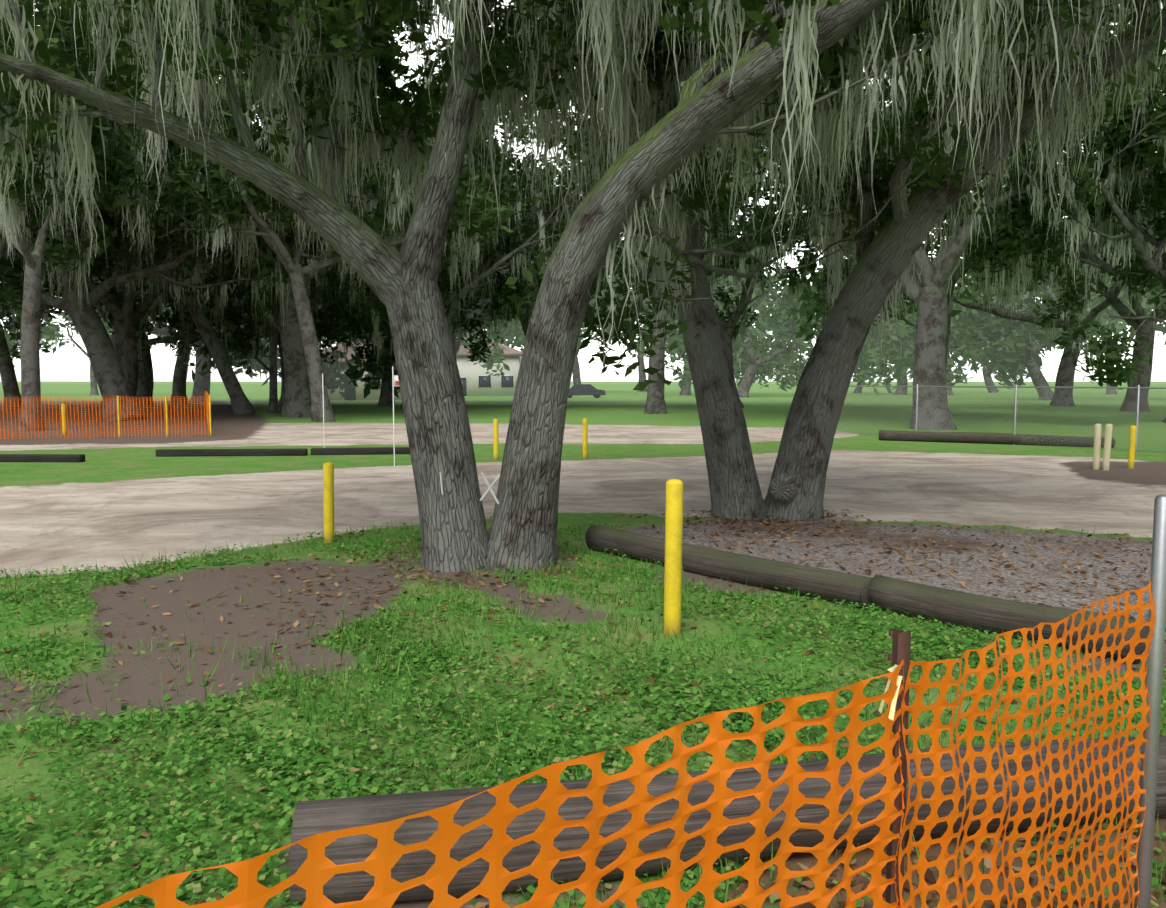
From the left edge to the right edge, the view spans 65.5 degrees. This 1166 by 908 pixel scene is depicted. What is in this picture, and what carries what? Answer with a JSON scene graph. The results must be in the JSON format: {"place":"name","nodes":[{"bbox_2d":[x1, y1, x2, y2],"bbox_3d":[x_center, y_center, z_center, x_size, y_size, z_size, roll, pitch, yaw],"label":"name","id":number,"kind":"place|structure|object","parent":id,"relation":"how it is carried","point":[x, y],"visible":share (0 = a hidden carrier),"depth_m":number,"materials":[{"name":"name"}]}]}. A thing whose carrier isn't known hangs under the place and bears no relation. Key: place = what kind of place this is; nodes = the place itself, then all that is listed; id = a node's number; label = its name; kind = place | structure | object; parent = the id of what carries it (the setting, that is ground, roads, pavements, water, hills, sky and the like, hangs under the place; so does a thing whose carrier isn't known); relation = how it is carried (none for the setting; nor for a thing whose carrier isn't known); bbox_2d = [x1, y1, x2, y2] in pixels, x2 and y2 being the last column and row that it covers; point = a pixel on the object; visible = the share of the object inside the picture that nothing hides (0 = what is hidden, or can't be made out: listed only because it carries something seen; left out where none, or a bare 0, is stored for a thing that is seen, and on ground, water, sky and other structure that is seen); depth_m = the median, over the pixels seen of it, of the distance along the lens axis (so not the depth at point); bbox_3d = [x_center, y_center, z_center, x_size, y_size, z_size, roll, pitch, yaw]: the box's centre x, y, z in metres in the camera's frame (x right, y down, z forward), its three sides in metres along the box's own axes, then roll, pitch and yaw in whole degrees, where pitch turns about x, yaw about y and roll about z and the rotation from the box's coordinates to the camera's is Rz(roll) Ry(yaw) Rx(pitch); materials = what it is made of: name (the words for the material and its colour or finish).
{"place":"outdoors","nodes":[
{"label":"outdoors","id":0,"kind":"place"},
{"bbox_2d":[0,384,1165,907],"bbox_3d":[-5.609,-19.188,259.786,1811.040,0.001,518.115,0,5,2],"label":"ground","id":1,"kind":"structure","parent":0,"point":[112,502],"depth_m":8.56,"materials":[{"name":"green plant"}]},
{"bbox_2d":[0,454,84,461],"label":"timber kerb","id":2,"kind":"object","parent":1,"relation":"on","point":[42,457],"visible":1,"depth_m":19.11,"materials":[{"name":"brown wood"}]},
{"bbox_2d":[61,404,66,434],"bbox_3d":[-16.426,-1.067,28.685,0.120,1.043,0.120,0,5,2],"label":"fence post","id":3,"kind":"object","parent":1,"relation":"on","point":[63,421],"visible":0.58,"depth_m":28.64,"materials":[{"name":"yellow paint"}]},
{"bbox_2d":[0,390,210,439],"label":"orange fence","id":4,"kind":"object","parent":1,"relation":"on","point":[206,399],"visible":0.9,"depth_m":27.31,"materials":[{"name":"plastic"}]},
{"bbox_2d":[117,396,120,437],"bbox_3d":[-14.053,-1.101,27.439,0.050,1.311,0.050,0,5,2],"label":"fence post","id":5,"kind":"object","parent":1,"relation":"on","point":[118,416],"visible":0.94,"depth_m":27.42,"materials":[{"name":"yellow paint"}]},
{"bbox_2d":[165,396,167,436],"bbox_3d":[-12.716,-1.120,27.682,0.050,1.311,0.050,0,5,2],"label":"fence post","id":6,"kind":"object","parent":1,"relation":"on","point":[166,416],"visible":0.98,"depth_m":27.66,"materials":[{"name":"yellow paint"}]},
{"bbox_2d":[209,396,211,435],"bbox_3d":[-11.611,-1.165,28.233,0.050,1.311,0.050,0,5,2],"label":"fence post","id":7,"kind":"object","parent":1,"relation":"on","point":[210,415],"visible":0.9,"depth_m":28.21,"materials":[{"name":"yellow paint"}]},
{"bbox_2d":[155,448,307,456],"bbox_3d":[-8.023,-0.034,20.735,3.347,0.160,0.200,0,5,-4],"label":"timber kerb","id":8,"kind":"object","parent":1,"relation":"on","point":[229,452],"visible":1,"depth_m":20.64,"materials":[{"name":"brown wood"}]},
{"bbox_2d":[0,0,560,571],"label":"tree trunk","id":9,"kind":"object","parent":1,"relation":"on","point":[402,284],"visible":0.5,"depth_m":8.21,"materials":[{"name":"grey plant"}]},
{"bbox_2d":[439,472,499,503],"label":"paint markings","id":10,"kind":"object","parent":9,"relation":"attached to","point":[489,486],"visible":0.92,"depth_m":8.21,"materials":[{"name":"white paint"}]},
{"bbox_2d":[322,373,324,447],"bbox_3d":[-6.456,-1.030,22.554,0.024,1.954,0.021,0,5,2],"label":"pole","id":11,"kind":"object","parent":1,"relation":"on","point":[323,410],"visible":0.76,"depth_m":22.54,"materials":[{"name":"grey metal"}]},
{"bbox_2d":[323,462,333,542],"bbox_3d":[-2.699,0.536,9.625,0.124,0.906,0.110,0,5,2],"label":"bollard","id":12,"kind":"object","parent":1,"relation":"on","point":[328,489],"visible":0.88,"depth_m":9.58,"materials":[{"name":"yellow paint"}]},
{"bbox_2d":[311,447,409,454],"bbox_3d":[-4.759,-0.073,21.220,3.106,0.160,0.200,-1,5,-8],"label":"timber kerb","id":13,"kind":"object","parent":1,"relation":"on","point":[360,451],"visible":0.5,"depth_m":21.07,"materials":[{"name":"brown wood"}]},
{"bbox_2d":[322,342,401,399],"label":"beige building","id":14,"kind":"structure","parent":1,"relation":"on","point":[355,393],"depth_m":80.37,"materials":[{"name":"white paint"}]},
{"bbox_2d":[392,366,399,465],"bbox_3d":[-3.623,-0.724,18.122,0.352,2.054,0.021,0,5,2],"label":"sign post","id":15,"kind":"object","parent":1,"relation":"on","point":[395,381],"visible":0.59,"depth_m":18.07,"materials":[{"name":"grey metal"}]},
{"bbox_2d":[456,338,522,395],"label":"white building","id":16,"kind":"structure","parent":1,"relation":"on","point":[474,382],"depth_m":103.33,"materials":[{"name":"paint"}]},
{"bbox_2d":[493,419,498,459],"bbox_3d":[-1.898,-0.298,19.755,0.110,0.944,0.110,0,5,2],"label":"bollard","id":17,"kind":"object","parent":1,"relation":"on","point":[495,440],"visible":0.96,"depth_m":19.71,"materials":[{"name":"yellow paint"}]},
{"bbox_2d":[95,660,904,907],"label":"orange fence","id":18,"kind":"object","parent":1,"relation":"on","point":[318,869],"visible":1,"depth_m":1.62,"materials":[{"name":"plastic"}]},
{"bbox_2d":[0,516,1165,907],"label":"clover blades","id":19,"kind":"object","parent":1,"relation":"on","point":[696,708],"visible":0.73,"depth_m":4.57,"materials":[{"name":"green plant"}]},
{"bbox_2d":[0,136,1165,406],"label":"trees","id":20,"kind":"object","parent":1,"relation":"on","point":[971,330],"depth_m":81.71,"materials":[{"name":"green plant"}]},
{"bbox_2d":[54,275,1146,375],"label":"spanish moss trees","id":21,"kind":"object","parent":20,"relation":"attached to","point":[961,281],"depth_m":72.83,"materials":[{"name":"green plant"}]},
{"bbox_2d":[0,509,1165,907],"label":"dead leaf litter","id":22,"kind":"object","parent":1,"relation":"on","point":[928,875],"visible":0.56,"depth_m":7.02,"materials":[{"name":"brown plant"}]},
{"bbox_2d":[0,0,1165,430],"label":"trees","id":23,"kind":"object","parent":1,"relation":"on","point":[1000,240],"depth_m":38.92,"materials":[{"name":"green plant"}]},
{"bbox_2d":[0,0,1165,375],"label":"spanish moss trees","id":24,"kind":"object","parent":23,"relation":"attached to","point":[220,236],"visible":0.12,"depth_m":40.20,"materials":[{"name":"green plant"}]},
{"bbox_2d":[583,418,587,458],"bbox_3d":[0.045,-0.318,20.001,0.110,0.944,0.110,0,5,2],"label":"bollard","id":25,"kind":"object","parent":1,"relation":"on","point":[585,438],"visible":0.94,"depth_m":19.96,"materials":[{"name":"yellow paint"}]},
{"bbox_2d":[568,384,605,397],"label":"dark car","id":26,"kind":"object","parent":1,"relation":"on","point":[581,389],"depth_m":90.89,"materials":[{"name":"grey paint"}]},
{"bbox_2d":[664,479,682,636],"bbox_3d":[0.608,0.718,6.098,0.126,1.109,0.116,0,5,2],"label":"bollard","id":27,"kind":"object","parent":1,"relation":"on","point":[673,551],"visible":0.92,"depth_m":6.05,"materials":[{"name":"yellow paint"}]},
{"bbox_2d":[486,0,953,569],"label":"tree trunk","id":28,"kind":"object","parent":1,"relation":"on","point":[524,520],"visible":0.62,"depth_m":7.96,"materials":[{"name":"grey plant"}]},
{"bbox_2d":[0,0,1165,393],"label":"spanish moss","id":29,"kind":"object","parent":28,"relation":"attached to","point":[818,138],"visible":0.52,"depth_m":8.47,"materials":[{"name":"plant"}]},
{"bbox_2d":[0,0,1165,389],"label":"tree leaves","id":30,"kind":"object","parent":28,"relation":"on","point":[388,16],"visible":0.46,"depth_m":8.76,"materials":[{"name":"green plant"}]},
{"bbox_2d":[290,736,1165,905],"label":"log","id":31,"kind":"object","parent":1,"relation":"on","point":[312,817],"visible":0.48,"depth_m":3.10,"materials":[{"name":"wood"}]},
{"bbox_2d":[585,525,871,609],"bbox_3d":[1.146,0.954,8.004,0.254,0.273,3.212,-4,6,-40],"label":"log","id":32,"kind":"object","parent":1,"relation":"on","point":[831,585],"visible":0.85,"depth_m":7.63,"materials":[{"name":"brown wood"}]},
{"bbox_2d":[530,0,1165,521],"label":"tree trunks","id":33,"kind":"object","parent":1,"relation":"on","point":[796,488],"visible":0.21,"depth_m":11.05,"materials":[{"name":"grey bark"}]},
{"bbox_2d":[882,629,910,907],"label":"rusty fence post","id":34,"kind":"object","parent":1,"relation":"on","point":[901,646],"visible":0.5,"depth_m":2.01,"materials":[{"name":"brown metal"}]},
{"bbox_2d":[878,664,902,720],"bbox_3d":[0.662,0.506,1.933,0.052,0.106,0.064,0,5,2],"label":"ribbon","id":35,"kind":"object","parent":34,"relation":"attached to","point":[894,700],"visible":0.79,"depth_m":1.93,"materials":[{"name":"beige plastic"}]},
{"bbox_2d":[879,430,1115,447],"bbox_3d":[11.122,-0.420,24.747,5.908,0.323,0.333,3,5,31],"label":"log","id":36,"kind":"object","parent":1,"relation":"on","point":[967,437],"visible":0.81,"depth_m":24.73,"materials":[{"name":"wood"}]},
{"bbox_2d":[835,384,1165,452],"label":"chain link fence","id":37,"kind":"object","parent":1,"relation":"on","point":[1138,388],"visible":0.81,"depth_m":24.27,"materials":[{"name":"grey metal"}]},
{"bbox_2d":[867,575,1147,663],"bbox_3d":[2.815,1.102,6.165,0.278,0.285,1.835,-4,6,-41],"label":"log","id":38,"kind":"object","parent":1,"relation":"on","point":[943,605],"visible":0.71,"depth_m":6.12,"materials":[{"name":"brown wood"}]},
{"bbox_2d":[1093,423,1101,469],"bbox_3d":[9.941,-0.121,17.526,0.120,0.947,0.120,0,5,2],"label":"bollard","id":39,"kind":"object","parent":1,"relation":"on","point":[1097,445],"visible":0.96,"depth_m":17.48,"materials":[{"name":"paint"}]},
{"bbox_2d":[1102,424,1112,469],"bbox_3d":[10.066,-0.110,17.401,0.149,0.949,0.120,0,5,2],"label":"bollard","id":40,"kind":"object","parent":1,"relation":"on","point":[1107,447],"visible":0.94,"depth_m":17.36,"materials":[{"name":"paint"}]},
{"bbox_2d":[1127,425,1136,468],"bbox_3d":[10.752,-0.113,17.751,0.129,0.897,0.110,0,5,2],"label":"bollard","id":41,"kind":"object","parent":1,"relation":"on","point":[1132,444],"visible":0.94,"depth_m":17.71,"materials":[{"name":"yellow paint"}]},
{"bbox_2d":[1134,494,1165,907],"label":"metal pole","id":42,"kind":"object","parent":1,"relation":"on","point":[1153,680],"visible":0.83,"depth_m":2.80,"materials":[{"name":"silver metal"}]},
{"bbox_2d":[898,581,1155,907],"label":"orange fence","id":43,"kind":"object","parent":42,"relation":"attached to","point":[917,707],"visible":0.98,"depth_m":2.35,"materials":[{"name":"plastic"}]},
{"bbox_2d":[0,382,1165,383],"bbox_3d":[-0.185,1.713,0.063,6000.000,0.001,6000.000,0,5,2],"label":"outer lawn","id":44,"kind":"structure","parent":0,"point":[595,383],"depth_m":642.18,"materials":[{"name":"green plant"}]},
{"bbox_2d":[0,0,1165,381],"label":"sky","id":45,"kind":"structure","parent":0,"point":[70,364],"materials":[{"name":"white"}]}
]}

